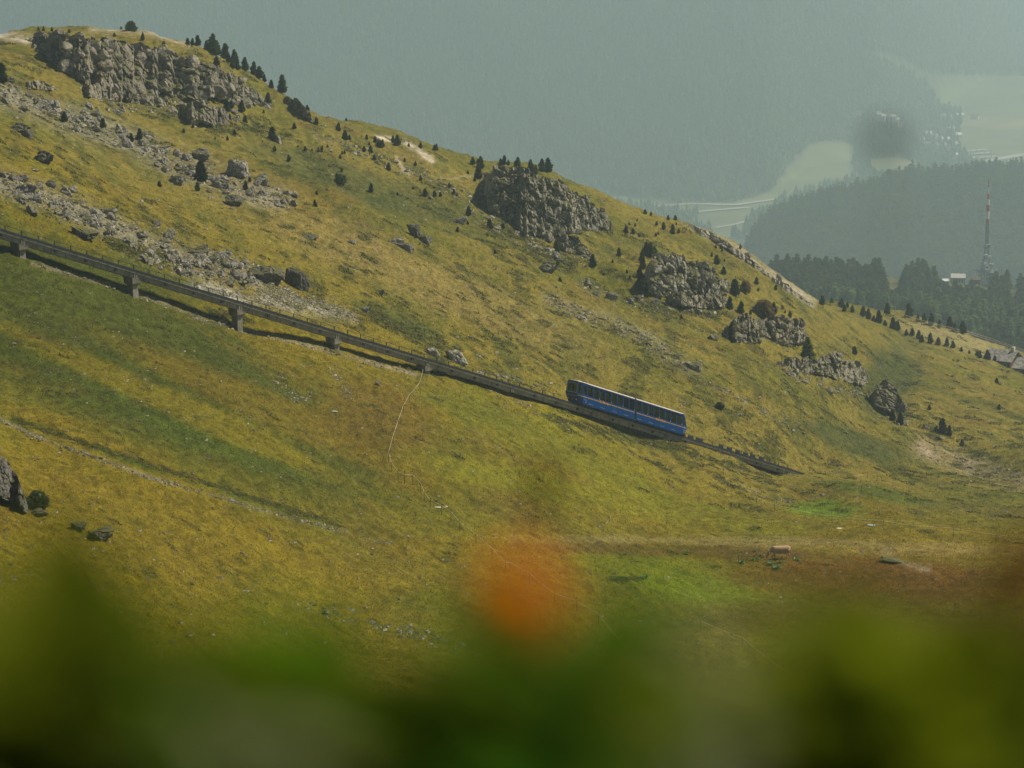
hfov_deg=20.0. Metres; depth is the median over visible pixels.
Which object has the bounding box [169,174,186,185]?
boulder
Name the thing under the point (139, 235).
rock
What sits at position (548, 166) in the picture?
pine tree
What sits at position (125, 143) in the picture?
rock
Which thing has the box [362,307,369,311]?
boulder
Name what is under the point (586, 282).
rock
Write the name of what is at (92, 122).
rock
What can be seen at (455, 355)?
boulder
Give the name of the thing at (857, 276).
wood
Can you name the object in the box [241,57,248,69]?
pine tree
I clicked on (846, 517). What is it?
pasture fence
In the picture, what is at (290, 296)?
scree
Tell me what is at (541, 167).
pine tree
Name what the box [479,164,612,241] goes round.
cliff
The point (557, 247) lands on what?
pine tree
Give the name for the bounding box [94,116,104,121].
rock
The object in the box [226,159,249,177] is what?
boulder
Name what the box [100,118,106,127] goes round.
pine tree
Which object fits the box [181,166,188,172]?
rock
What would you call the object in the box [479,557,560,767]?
orange flower
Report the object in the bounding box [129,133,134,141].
pine tree
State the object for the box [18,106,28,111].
rock
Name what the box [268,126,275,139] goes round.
pine tree
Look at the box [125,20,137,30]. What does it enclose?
mountain pine bush
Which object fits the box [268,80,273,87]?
pine tree
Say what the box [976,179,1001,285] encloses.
radio mast
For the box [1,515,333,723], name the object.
herb
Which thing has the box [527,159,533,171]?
pine tree
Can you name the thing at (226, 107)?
pine tree
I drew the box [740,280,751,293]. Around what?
larch bush
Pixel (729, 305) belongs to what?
pine tree
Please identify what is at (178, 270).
rock
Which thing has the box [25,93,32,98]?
rock
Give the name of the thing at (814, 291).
forest tree
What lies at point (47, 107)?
rock
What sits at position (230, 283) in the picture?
rock
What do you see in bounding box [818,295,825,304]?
pine tree
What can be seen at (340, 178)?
mountain pine bush
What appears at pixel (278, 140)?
boulder
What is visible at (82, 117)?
rock
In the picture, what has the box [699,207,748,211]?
valley road
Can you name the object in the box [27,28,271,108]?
cliff
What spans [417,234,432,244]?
boulder
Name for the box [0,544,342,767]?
herb
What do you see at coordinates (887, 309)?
pine tree
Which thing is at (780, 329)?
cliff
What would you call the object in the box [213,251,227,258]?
rock
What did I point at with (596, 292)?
boulder
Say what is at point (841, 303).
pine tree
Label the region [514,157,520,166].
pine tree
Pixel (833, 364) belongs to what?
rock outcrop
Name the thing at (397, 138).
pine tree
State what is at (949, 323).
pine tree
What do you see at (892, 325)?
pine tree
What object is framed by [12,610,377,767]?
herb
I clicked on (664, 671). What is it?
herb
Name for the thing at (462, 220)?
boulder
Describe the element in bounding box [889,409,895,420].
pine tree
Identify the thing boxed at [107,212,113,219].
boulder
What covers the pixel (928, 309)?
forest tree
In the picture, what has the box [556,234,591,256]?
rock outcrop
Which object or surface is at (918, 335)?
pine tree
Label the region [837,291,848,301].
forest tree
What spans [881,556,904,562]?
boulder
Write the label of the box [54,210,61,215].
rock
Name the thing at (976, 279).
mountain hut
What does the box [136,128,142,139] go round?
pine tree
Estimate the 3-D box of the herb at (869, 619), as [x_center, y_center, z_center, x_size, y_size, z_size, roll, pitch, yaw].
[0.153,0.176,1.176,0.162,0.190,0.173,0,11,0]
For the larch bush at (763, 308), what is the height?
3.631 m
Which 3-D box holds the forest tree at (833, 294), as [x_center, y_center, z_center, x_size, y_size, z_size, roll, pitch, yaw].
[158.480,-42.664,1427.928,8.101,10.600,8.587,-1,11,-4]
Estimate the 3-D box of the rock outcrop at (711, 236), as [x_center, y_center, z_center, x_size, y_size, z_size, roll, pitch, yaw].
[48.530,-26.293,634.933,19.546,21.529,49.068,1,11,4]
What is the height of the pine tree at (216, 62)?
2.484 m
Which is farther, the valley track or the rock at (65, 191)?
the valley track
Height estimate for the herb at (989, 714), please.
0.120 m
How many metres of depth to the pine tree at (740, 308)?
506.99 m
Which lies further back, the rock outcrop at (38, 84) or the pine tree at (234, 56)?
the pine tree at (234, 56)
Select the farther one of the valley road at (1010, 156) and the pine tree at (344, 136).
the valley road at (1010, 156)
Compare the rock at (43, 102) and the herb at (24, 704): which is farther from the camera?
the rock at (43, 102)
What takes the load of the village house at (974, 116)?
on the valley and mountain
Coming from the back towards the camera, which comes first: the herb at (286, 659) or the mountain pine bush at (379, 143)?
the mountain pine bush at (379, 143)
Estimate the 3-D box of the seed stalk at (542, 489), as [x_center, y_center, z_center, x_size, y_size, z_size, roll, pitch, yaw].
[0.019,0.150,1.812,0.015,0.211,0.015,5,12,22]
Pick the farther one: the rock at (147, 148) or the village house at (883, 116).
the village house at (883, 116)
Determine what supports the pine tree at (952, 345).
on the hillside
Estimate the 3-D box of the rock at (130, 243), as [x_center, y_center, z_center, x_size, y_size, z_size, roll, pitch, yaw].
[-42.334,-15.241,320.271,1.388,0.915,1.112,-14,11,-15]
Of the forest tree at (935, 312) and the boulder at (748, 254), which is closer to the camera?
the boulder at (748, 254)
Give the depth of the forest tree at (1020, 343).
1263.21 m
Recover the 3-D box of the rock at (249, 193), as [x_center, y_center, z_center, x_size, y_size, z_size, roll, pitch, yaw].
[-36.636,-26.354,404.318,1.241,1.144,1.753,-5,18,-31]
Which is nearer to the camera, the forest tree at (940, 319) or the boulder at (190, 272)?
the boulder at (190, 272)
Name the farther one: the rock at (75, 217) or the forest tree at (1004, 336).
the forest tree at (1004, 336)
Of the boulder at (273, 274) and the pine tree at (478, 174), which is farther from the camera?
the pine tree at (478, 174)
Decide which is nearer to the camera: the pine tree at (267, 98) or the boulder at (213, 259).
the boulder at (213, 259)
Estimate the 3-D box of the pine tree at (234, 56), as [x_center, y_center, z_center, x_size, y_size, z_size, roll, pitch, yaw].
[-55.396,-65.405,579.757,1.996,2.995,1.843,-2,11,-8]
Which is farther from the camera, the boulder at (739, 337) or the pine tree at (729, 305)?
the pine tree at (729, 305)
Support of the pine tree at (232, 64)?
on the hillside
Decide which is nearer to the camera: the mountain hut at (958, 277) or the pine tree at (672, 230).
the pine tree at (672, 230)
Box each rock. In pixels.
[0,172,6,177]
[1,97,8,104]
[7,173,18,182]
[8,87,14,93]
[12,189,22,194]
[13,193,25,201]
[16,174,29,182]
[16,183,36,192]
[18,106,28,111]
[23,193,32,201]
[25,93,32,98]
[26,205,37,215]
[33,103,42,109]
[33,196,42,203]
[35,182,43,188]
[36,99,49,107]
[43,105,51,110]
[45,180,55,187]
[49,199,58,208]
[51,101,57,107]
[52,108,61,112]
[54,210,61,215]
[58,198,66,206]
[60,186,72,196]
[60,209,72,219]
[68,185,77,192]
[71,117,80,123]
[71,213,79,221]
[72,125,80,133]
[73,114,86,121]
[80,107,89,114]
[81,214,91,223]
[85,102,92,109]
[88,119,96,124]
[89,208,103,219]
[90,110,100,116]
[90,221,102,229]
[91,125,100,131]
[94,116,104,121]
[101,128,108,133]
[102,207,117,214]
[103,228,110,234]
[117,134,124,138]
[118,106,125,111]
[122,140,129,148]
[127,241,133,246]
[136,232,145,238]
[139,254,147,262]
[141,145,150,152]
[142,132,152,138]
[146,248,153,255]
[152,220,160,225]
[153,153,161,157]
[154,161,159,167]
[159,157,168,163]
[159,239,169,243]
[160,243,169,248]
[163,233,174,240]
[166,227,175,234]
[167,108,177,113]
[172,253,182,260]
[173,151,180,157]
[173,267,181,275]
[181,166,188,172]
[184,257,191,263]
[193,258,204,266]
[195,253,205,258]
[207,272,213,278]
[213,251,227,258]
[215,183,228,189]
[217,258,230,268]
[226,281,234,286]
[230,108,237,114]
[230,258,240,268]
[230,268,241,280]
[232,115,239,120]
[240,259,248,268]
[245,190,253,196]
[247,272,255,279]
[253,179,261,185]
[259,187,266,195]
[274,201,280,206]
[283,190,291,194]
[290,200,297,206]
[584,280,590,284]
[626,298,633,304]
[651,298,659,304]
[694,308,701,314]
[786,370,792,375]
[793,368,798,375]
[826,387,833,394]
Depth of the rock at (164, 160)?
411.38 m
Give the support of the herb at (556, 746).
on the near bank
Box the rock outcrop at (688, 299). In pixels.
[667,291,727,308]
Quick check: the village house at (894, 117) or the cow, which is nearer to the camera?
the cow
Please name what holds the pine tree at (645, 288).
on the hillside
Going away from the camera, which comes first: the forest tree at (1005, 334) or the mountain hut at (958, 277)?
the forest tree at (1005, 334)
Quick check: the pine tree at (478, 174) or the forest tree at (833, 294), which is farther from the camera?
the forest tree at (833, 294)
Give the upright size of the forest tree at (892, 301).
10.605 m
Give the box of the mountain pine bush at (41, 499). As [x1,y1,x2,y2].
[28,490,50,508]
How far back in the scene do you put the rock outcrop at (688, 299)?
488.59 m
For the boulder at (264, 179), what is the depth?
413.54 m
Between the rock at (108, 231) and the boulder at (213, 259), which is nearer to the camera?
the rock at (108, 231)
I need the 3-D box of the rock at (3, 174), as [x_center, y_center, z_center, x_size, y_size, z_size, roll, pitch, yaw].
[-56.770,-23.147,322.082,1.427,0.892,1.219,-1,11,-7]
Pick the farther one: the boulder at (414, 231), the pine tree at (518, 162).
the pine tree at (518, 162)
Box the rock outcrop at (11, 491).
[0,456,29,512]
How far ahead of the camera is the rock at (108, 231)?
320.86 m
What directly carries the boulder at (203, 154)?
on the hillside
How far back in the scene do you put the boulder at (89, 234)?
313.81 m
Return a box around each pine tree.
[0,62,8,82]
[61,111,67,121]
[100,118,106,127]
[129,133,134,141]
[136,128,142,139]
[193,160,208,180]
[194,182,199,190]
[195,35,201,45]
[206,33,218,53]
[213,56,220,66]
[214,40,221,54]
[219,43,228,58]
[223,98,230,111]
[226,53,230,62]
[230,59,235,68]
[231,49,238,61]
[235,59,240,69]
[237,100,245,111]
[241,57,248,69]
[242,115,247,122]
[243,181,247,189]
[250,61,256,74]
[255,66,263,78]
[264,92,271,102]
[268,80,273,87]
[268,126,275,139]
[277,74,287,92]
[335,122,340,130]
[341,130,348,139]
[369,183,373,191]
[385,162,390,170]
[394,135,400,144]
[422,188,427,196]
[465,206,471,215]
[474,164,482,178]
[476,156,484,167]
[486,218,493,228]
[502,155,506,164]
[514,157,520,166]
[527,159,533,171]
[538,158,545,171]
[544,158,553,172]
[553,242,559,251]
[589,254,597,267]
[616,247,621,256]
[622,225,628,233]
[634,278,641,291]
[636,265,642,277]
[638,250,644,261]
[639,256,645,268]
[641,282,648,293]
[642,242,647,254]
[645,242,655,257]
[669,224,674,233]
[713,254,719,264]
[721,266,726,274]
[725,296,733,309]
[730,279,740,294]
[737,301,744,312]
[772,302,777,313]
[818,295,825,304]
[838,298,844,307]
[852,346,857,354]
[859,306,865,316]
[865,308,871,318]
[874,310,880,322]
[884,303,890,314]
[889,317,895,328]
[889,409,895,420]
[895,321,900,329]
[895,412,903,424]
[904,303,913,317]
[909,328,914,335]
[916,330,920,338]
[918,335,924,341]
[921,313,926,321]
[928,313,933,324]
[928,332,933,343]
[934,337,940,345]
[937,418,947,434]
[944,337,949,345]
[945,316,953,328]
[945,425,952,435]
[950,340,955,347]
[951,323,957,331]
[958,321,966,333]
[984,350,990,359]
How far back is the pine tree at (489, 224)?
491.07 m
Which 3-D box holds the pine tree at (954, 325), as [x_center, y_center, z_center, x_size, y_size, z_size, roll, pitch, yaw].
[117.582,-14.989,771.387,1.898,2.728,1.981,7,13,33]
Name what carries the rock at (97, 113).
on the hillside
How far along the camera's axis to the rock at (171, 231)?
344.13 m
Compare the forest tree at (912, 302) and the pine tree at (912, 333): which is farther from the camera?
the forest tree at (912, 302)
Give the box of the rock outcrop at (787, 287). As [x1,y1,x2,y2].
[772,277,813,305]
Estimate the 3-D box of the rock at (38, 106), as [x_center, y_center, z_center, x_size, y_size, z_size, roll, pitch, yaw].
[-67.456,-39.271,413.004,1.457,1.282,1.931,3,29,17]
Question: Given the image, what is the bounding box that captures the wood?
[768,253,1023,308]
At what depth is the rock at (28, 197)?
315.37 m
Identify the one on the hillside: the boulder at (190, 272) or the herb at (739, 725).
the boulder at (190, 272)
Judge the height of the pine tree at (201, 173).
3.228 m
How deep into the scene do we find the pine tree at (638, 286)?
489.95 m
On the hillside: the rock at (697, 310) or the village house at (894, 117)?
the rock at (697, 310)
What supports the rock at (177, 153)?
on the hillside
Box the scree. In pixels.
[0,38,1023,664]
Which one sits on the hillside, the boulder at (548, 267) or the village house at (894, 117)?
the boulder at (548, 267)
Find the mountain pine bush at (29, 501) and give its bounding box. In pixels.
[25,497,36,507]
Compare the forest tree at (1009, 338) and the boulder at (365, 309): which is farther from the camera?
the forest tree at (1009, 338)
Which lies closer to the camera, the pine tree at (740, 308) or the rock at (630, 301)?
the rock at (630, 301)
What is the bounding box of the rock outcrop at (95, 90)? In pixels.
[80,83,169,106]
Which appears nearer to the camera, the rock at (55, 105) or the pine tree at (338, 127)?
the rock at (55, 105)
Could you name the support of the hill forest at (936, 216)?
on the valley and mountain
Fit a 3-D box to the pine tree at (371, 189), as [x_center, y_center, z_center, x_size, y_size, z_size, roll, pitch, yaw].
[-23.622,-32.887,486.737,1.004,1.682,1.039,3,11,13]
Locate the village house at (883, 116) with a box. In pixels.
[881,114,885,121]
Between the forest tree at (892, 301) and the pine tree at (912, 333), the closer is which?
the pine tree at (912, 333)
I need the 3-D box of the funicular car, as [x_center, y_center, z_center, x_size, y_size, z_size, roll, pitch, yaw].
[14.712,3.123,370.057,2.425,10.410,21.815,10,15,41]
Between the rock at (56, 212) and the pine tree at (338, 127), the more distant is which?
the pine tree at (338, 127)
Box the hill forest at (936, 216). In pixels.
[743,156,1023,281]
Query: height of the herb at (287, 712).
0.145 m
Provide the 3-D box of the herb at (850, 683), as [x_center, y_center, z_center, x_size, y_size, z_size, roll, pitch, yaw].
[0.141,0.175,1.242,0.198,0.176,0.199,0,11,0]
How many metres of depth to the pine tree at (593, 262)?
498.19 m
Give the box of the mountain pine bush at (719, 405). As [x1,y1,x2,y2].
[715,402,724,410]
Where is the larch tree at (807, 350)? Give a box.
[800,336,815,359]
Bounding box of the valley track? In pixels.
[715,221,743,227]
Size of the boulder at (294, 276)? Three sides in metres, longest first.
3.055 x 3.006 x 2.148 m
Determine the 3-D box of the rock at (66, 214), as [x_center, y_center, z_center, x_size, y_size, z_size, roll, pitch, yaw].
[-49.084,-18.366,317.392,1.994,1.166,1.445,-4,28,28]
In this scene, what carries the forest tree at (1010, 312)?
on the hillside
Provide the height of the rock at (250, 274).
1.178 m
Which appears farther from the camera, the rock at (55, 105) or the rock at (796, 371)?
the rock at (796, 371)
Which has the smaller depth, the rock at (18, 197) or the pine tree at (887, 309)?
the rock at (18, 197)
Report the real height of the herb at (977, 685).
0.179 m
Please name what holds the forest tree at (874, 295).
on the hillside
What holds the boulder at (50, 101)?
on the hillside
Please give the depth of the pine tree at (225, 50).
579.56 m
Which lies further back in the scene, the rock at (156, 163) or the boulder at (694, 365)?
the boulder at (694, 365)
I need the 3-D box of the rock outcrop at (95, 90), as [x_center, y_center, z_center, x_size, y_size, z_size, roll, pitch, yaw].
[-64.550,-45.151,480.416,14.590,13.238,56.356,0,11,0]
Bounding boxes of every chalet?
[989,347,1023,367]
[1011,357,1023,373]
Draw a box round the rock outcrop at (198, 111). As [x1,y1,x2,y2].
[180,98,228,126]
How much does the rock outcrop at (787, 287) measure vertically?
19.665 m
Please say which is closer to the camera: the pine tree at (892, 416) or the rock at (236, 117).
the rock at (236, 117)
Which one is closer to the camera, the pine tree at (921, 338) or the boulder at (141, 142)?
the boulder at (141, 142)
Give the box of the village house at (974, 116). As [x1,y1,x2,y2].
[970,114,979,118]
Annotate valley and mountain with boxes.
[1,0,1023,286]
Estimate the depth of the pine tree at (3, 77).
422.74 m
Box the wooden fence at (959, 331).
[905,315,1022,351]
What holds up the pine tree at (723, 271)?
on the hillside
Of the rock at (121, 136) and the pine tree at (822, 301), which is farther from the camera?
the pine tree at (822, 301)
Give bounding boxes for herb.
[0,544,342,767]
[0,558,258,767]
[0,627,202,767]
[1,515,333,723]
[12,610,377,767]
[114,702,372,767]
[226,604,382,767]
[239,597,401,757]
[263,661,425,767]
[304,611,676,767]
[359,564,716,767]
[424,571,761,767]
[458,669,766,767]
[626,603,777,741]
[627,639,931,767]
[630,623,798,767]
[660,576,974,767]
[667,659,805,765]
[726,635,983,767]
[758,579,1023,767]
[787,710,995,755]
[792,587,1023,742]
[803,659,1023,767]
[946,547,1023,678]
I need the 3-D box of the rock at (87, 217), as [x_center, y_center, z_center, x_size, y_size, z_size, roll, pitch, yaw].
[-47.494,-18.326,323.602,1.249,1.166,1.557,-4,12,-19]
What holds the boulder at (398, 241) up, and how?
on the hillside
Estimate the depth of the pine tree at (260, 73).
579.80 m
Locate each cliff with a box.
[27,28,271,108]
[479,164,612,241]
[641,252,729,297]
[721,313,807,346]
[869,378,907,414]
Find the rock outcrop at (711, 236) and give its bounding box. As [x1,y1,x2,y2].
[690,224,777,279]
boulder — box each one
[8,76,14,82]
[11,122,30,131]
[21,129,32,138]
[31,508,48,516]
[33,150,53,164]
[41,97,53,104]
[71,226,99,239]
[71,521,86,531]
[88,525,113,541]
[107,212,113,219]
[112,109,120,114]
[115,123,121,130]
[137,139,146,146]
[158,145,170,153]
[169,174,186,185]
[181,153,192,160]
[186,268,193,275]
[187,244,208,255]
[192,148,209,160]
[208,255,219,263]
[210,175,228,188]
[225,194,242,205]
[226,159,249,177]
[230,262,243,268]
[247,265,284,285]
[256,175,268,184]
[275,135,280,143]
[285,266,309,291]
[303,234,318,239]
[347,239,356,243]
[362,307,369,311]
[388,237,405,246]
[402,243,413,252]
[406,224,420,237]
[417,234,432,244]
[425,347,439,356]
[445,349,467,365]
[454,216,466,223]
[538,261,557,273]
[592,290,600,295]
[605,292,618,301]
[685,361,701,371]
[707,334,718,340]
[730,331,742,342]
[744,252,750,257]
[776,273,781,280]
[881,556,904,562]
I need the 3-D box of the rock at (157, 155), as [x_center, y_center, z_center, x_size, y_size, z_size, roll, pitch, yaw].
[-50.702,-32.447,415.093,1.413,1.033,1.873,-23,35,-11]
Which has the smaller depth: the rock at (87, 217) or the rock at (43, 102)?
the rock at (87, 217)
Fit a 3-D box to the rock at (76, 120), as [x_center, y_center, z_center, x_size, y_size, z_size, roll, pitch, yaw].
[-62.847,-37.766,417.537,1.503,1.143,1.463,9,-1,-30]
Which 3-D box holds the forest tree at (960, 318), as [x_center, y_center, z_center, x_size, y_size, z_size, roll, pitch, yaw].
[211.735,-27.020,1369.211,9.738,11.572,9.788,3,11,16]
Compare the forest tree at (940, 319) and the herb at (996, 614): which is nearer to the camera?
the herb at (996, 614)
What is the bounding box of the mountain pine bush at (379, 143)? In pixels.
[375,140,383,147]
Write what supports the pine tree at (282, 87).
on the hillside
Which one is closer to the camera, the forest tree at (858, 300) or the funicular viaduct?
the funicular viaduct
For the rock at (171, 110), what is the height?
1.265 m
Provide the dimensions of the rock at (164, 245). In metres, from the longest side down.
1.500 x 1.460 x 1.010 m
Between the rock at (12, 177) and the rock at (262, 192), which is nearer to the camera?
the rock at (12, 177)
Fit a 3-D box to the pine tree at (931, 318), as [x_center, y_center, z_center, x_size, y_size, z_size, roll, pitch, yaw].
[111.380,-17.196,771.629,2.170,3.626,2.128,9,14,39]
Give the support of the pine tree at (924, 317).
on the hillside
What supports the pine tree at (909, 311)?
on the hillside
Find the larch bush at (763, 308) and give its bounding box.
[752,299,775,318]
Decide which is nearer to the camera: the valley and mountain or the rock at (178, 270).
the rock at (178, 270)
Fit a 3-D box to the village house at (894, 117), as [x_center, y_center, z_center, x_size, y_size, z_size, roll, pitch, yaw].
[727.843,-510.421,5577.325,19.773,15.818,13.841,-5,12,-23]
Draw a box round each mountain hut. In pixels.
[951,273,965,283]
[970,276,980,284]
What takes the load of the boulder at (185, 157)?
on the hillside
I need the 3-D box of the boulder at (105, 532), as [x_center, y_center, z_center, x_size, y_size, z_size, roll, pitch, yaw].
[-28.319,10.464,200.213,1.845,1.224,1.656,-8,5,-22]
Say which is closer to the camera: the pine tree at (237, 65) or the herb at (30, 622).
the herb at (30, 622)
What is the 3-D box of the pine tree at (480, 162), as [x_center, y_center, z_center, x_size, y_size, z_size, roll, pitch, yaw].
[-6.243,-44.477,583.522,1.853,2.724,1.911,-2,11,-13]
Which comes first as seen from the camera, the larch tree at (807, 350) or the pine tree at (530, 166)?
the larch tree at (807, 350)
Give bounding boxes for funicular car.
[565,379,686,435]
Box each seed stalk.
[530,460,555,567]
[870,125,900,585]
[999,532,1023,588]
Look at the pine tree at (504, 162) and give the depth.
608.45 m
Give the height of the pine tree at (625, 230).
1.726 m
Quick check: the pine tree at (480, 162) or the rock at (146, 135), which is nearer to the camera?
the rock at (146, 135)
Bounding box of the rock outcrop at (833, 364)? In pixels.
[784,351,870,385]
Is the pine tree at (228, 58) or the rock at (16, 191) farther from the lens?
the pine tree at (228, 58)
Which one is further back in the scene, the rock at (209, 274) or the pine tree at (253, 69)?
the pine tree at (253, 69)
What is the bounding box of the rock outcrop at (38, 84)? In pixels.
[26,80,53,90]
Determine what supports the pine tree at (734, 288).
on the hillside
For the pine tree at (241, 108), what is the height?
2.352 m
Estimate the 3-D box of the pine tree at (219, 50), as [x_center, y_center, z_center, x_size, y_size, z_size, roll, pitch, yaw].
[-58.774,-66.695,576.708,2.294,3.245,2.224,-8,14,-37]
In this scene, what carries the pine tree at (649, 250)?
on the hillside
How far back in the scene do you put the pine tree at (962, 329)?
772.67 m
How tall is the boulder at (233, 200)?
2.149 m
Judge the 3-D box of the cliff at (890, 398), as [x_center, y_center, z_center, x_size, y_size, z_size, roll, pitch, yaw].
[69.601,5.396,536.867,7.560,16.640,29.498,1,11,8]
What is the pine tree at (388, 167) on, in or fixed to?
on the hillside
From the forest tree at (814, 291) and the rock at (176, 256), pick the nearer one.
the rock at (176, 256)
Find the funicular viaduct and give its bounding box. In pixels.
[0,224,805,474]
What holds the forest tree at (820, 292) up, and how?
on the hillside
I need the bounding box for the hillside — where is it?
[0,26,1023,706]
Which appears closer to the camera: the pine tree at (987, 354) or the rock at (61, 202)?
the rock at (61, 202)
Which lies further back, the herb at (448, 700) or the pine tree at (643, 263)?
the pine tree at (643, 263)
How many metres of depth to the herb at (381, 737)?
1.24 m
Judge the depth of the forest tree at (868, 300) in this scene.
1423.38 m
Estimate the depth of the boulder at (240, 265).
342.46 m
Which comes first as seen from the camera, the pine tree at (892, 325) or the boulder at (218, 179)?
the boulder at (218, 179)
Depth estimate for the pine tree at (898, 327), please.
714.77 m
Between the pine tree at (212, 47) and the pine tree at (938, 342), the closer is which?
the pine tree at (212, 47)
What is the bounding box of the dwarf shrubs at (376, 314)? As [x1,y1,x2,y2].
[0,36,1023,583]
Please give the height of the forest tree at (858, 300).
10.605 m
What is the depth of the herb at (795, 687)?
1.25 m
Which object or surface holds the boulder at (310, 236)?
on the hillside
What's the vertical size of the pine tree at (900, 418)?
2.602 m
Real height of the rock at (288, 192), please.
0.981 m
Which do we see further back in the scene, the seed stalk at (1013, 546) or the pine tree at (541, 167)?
the pine tree at (541, 167)
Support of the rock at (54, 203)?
on the hillside
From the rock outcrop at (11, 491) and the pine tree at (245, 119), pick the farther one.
the pine tree at (245, 119)
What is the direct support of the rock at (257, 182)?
on the hillside
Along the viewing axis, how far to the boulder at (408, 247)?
413.27 m
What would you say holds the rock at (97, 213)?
on the hillside
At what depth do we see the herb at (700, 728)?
1.22 m
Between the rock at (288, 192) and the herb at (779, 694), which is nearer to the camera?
the herb at (779, 694)
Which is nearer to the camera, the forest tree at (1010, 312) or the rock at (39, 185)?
the rock at (39, 185)
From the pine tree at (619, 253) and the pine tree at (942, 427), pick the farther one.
the pine tree at (619, 253)
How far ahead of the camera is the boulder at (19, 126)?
367.08 m
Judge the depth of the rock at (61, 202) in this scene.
324.34 m
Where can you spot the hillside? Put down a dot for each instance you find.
(282, 114)
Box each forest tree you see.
[797,280,809,291]
[801,282,807,293]
[806,282,811,293]
[809,284,814,294]
[811,288,817,296]
[816,289,826,300]
[827,286,838,300]
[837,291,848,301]
[844,287,855,304]
[853,291,864,305]
[861,291,867,306]
[865,295,870,307]
[867,289,879,309]
[867,292,874,308]
[882,296,893,310]
[890,298,896,309]
[905,298,915,314]
[924,306,936,322]
[928,304,941,322]
[936,307,942,324]
[943,310,955,325]
[956,315,964,328]
[965,317,976,337]
[973,317,982,338]
[980,327,991,341]
[990,327,1002,345]
[1000,326,1007,346]
[1000,328,1008,345]
[1004,331,1016,348]
[1005,307,1013,316]
[1015,331,1023,351]
[1019,310,1023,317]
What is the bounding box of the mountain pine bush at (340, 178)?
[335,174,346,183]
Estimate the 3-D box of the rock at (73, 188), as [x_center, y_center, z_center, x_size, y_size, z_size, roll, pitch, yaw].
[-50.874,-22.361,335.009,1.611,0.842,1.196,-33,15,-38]
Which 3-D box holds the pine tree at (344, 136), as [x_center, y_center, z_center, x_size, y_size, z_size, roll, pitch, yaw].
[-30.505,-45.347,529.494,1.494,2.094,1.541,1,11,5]
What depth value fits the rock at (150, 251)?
324.25 m
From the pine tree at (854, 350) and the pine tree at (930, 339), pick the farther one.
the pine tree at (930, 339)
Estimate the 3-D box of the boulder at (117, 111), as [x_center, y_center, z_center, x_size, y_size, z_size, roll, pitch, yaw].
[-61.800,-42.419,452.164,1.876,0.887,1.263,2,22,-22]
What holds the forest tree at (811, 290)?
on the hillside
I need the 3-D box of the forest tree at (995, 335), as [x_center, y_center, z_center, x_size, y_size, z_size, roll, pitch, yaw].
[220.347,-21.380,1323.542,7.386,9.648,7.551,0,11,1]
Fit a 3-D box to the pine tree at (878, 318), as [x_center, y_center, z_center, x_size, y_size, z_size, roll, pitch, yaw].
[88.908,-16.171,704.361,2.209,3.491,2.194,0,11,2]
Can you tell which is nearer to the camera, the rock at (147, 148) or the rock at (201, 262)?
the rock at (201, 262)
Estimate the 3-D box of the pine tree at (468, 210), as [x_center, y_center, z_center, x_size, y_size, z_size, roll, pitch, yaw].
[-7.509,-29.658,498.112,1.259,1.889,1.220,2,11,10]
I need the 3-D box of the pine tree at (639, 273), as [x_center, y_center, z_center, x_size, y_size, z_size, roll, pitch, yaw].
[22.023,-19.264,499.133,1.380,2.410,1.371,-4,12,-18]
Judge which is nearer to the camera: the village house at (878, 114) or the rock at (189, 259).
the rock at (189, 259)
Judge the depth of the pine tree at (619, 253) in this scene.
516.28 m
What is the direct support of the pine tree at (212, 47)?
on the hillside
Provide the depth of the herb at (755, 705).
1.11 m
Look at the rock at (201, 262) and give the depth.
333.06 m
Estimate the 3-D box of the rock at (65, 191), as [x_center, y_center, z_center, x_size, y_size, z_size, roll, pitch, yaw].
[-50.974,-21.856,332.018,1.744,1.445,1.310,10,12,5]
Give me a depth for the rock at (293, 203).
408.87 m
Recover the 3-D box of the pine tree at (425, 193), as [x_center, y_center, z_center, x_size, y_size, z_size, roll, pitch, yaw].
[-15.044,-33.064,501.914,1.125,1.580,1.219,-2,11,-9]
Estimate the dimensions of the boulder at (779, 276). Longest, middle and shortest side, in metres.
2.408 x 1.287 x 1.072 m
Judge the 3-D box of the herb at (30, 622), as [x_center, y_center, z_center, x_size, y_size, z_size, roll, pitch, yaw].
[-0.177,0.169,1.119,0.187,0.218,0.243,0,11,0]
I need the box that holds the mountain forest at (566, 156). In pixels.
[0,0,1023,237]
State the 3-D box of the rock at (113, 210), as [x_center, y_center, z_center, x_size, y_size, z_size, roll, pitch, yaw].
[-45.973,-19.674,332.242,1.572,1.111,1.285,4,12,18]
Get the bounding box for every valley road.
[651,196,788,206]
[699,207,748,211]
[985,153,1023,161]
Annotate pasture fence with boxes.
[388,371,606,624]
[723,467,1003,537]
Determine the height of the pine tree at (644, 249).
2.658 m
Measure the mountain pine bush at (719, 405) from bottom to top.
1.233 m
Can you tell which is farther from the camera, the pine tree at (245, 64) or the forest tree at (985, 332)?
the forest tree at (985, 332)
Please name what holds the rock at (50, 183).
on the hillside
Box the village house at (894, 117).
[891,114,896,122]
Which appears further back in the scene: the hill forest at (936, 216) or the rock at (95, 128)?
the hill forest at (936, 216)
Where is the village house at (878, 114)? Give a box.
[876,111,881,120]
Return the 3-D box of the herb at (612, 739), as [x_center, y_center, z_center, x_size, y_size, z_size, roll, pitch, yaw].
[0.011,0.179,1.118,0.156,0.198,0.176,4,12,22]
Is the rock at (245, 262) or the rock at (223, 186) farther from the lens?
the rock at (223, 186)
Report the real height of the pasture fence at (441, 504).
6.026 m
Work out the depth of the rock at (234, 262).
342.08 m
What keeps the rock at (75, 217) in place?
on the hillside
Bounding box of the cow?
[766,545,792,558]
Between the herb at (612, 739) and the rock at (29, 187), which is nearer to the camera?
the herb at (612, 739)

